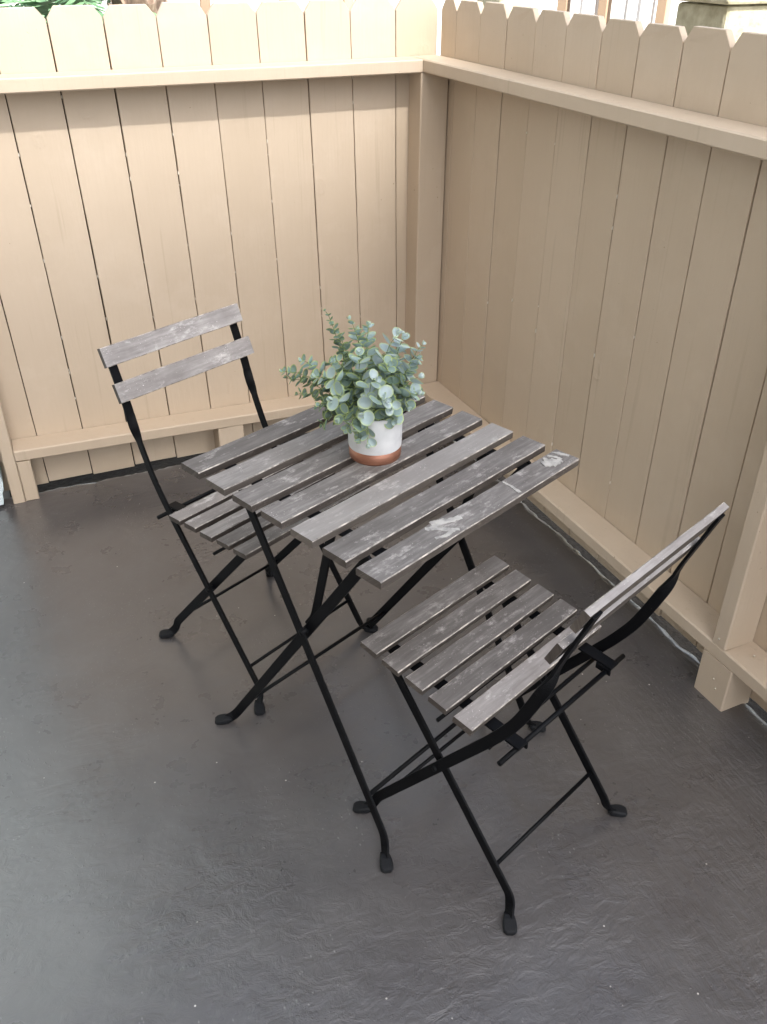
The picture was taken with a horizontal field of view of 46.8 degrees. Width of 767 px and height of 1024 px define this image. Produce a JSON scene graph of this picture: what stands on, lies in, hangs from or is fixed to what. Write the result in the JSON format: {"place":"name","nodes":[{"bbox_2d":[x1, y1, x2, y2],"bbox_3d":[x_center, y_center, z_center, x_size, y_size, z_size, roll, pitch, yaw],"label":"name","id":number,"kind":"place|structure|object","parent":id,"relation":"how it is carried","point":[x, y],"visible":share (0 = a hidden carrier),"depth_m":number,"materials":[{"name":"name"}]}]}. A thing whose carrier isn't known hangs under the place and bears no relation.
{"place":"outdoors","nodes":[
{"label":"outdoors","id":0,"kind":"place"},
{"bbox_2d":[0,0,687,498],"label":"yard ground","id":1,"kind":"structure","parent":0,"point":[550,4],"depth_m":24.16,"materials":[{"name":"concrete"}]},
{"bbox_2d":[0,0,155,24],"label":"fern","id":2,"kind":"object","parent":1,"relation":"on","point":[43,8],"visible":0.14,"depth_m":2.80,"materials":[{"name":"green plant"}]},
{"bbox_2d":[53,0,172,13],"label":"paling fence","id":3,"kind":"object","parent":1,"relation":"on","point":[111,3],"depth_m":4.50,"materials":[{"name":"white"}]},
{"bbox_2d":[107,0,167,13],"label":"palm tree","id":4,"kind":"object","parent":1,"relation":"on","point":[153,5],"visible":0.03,"depth_m":3.10,"materials":[{"name":"plant"}]},
{"bbox_2d":[173,0,438,54],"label":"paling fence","id":5,"kind":"object","parent":1,"relation":"on","point":[205,5],"depth_m":5.03,"materials":[{"name":"white wood"}]},
{"bbox_2d":[10,420,766,722],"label":"soil strip","id":6,"kind":"object","parent":1,"relation":"on","point":[680,639],"depth_m":2.96,"materials":[{"name":"black soil"}]},
{"bbox_2d":[477,0,530,9],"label":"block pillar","id":7,"kind":"structure","parent":1,"relation":"on","point":[523,3],"depth_m":4.22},
{"bbox_2d":[531,0,671,29],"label":"paling fence","id":8,"kind":"object","parent":1,"relation":"on","point":[621,8],"depth_m":3.47,"materials":[{"name":"white wood"}]},
{"bbox_2d":[675,0,766,41],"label":"block pillar","id":9,"kind":"structure","parent":1,"relation":"on","point":[738,17],"depth_m":2.78,"materials":[{"name":"white concrete"}]},
{"bbox_2d":[0,428,766,1023],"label":"patio floor","id":10,"kind":"structure","parent":0,"point":[170,852],"depth_m":1.90,"materials":[{"name":"paint"}]},
{"bbox_2d":[0,0,447,503],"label":"picket fence","id":11,"kind":"object","parent":10,"relation":"on","point":[274,171],"visible":0.84,"depth_m":2.79,"materials":[{"name":"beige paint"}]},
{"bbox_2d":[97,303,377,715],"bbox_3d":[-0.329,-0.019,2.175,0.478,0.810,0.435,26,41,34],"label":"folding chair","id":12,"kind":"object","parent":10,"relation":"on","point":[234,529],"visible":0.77,"depth_m":2.09,"materials":[{"name":"grey wood"}]},
{"bbox_2d":[181,394,578,873],"bbox_3d":[-0.010,0.203,1.907,0.590,0.732,0.553,28,42,36],"label":"folding table","id":13,"kind":"object","parent":10,"relation":"on","point":[432,544],"visible":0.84,"depth_m":1.67,"materials":[{"name":"grey wood"}]},
{"bbox_2d":[279,309,425,465],"bbox_3d":[-0.058,-0.236,1.653,0.270,0.288,0.184,2,33,3],"label":"potted plant","id":14,"kind":"object","parent":13,"relation":"on","point":[369,405],"visible":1,"depth_m":1.63,"materials":[{"name":"green plant"}]},
{"bbox_2d":[353,502,728,935],"bbox_3d":[0.250,0.310,1.672,0.435,0.810,0.478,-28,43,-36],"label":"folding chair","id":15,"kind":"object","parent":10,"relation":"on","point":[544,668],"visible":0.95,"depth_m":1.66,"materials":[{"name":"grey wood"}]},
{"bbox_2d":[411,0,766,711],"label":"picket fence","id":16,"kind":"object","parent":10,"relation":"on","point":[603,292],"visible":0.91,"depth_m":2.25,"materials":[{"name":"beige paint"}]},
{"label":"ground","id":17,"kind":"structure","parent":0,"visible":0},
{"bbox_2d":[0,466,3,504],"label":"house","id":18,"kind":"structure","parent":17,"relation":"on","point":[1,492],"depth_m":2.88,"materials":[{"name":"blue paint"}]}
]}

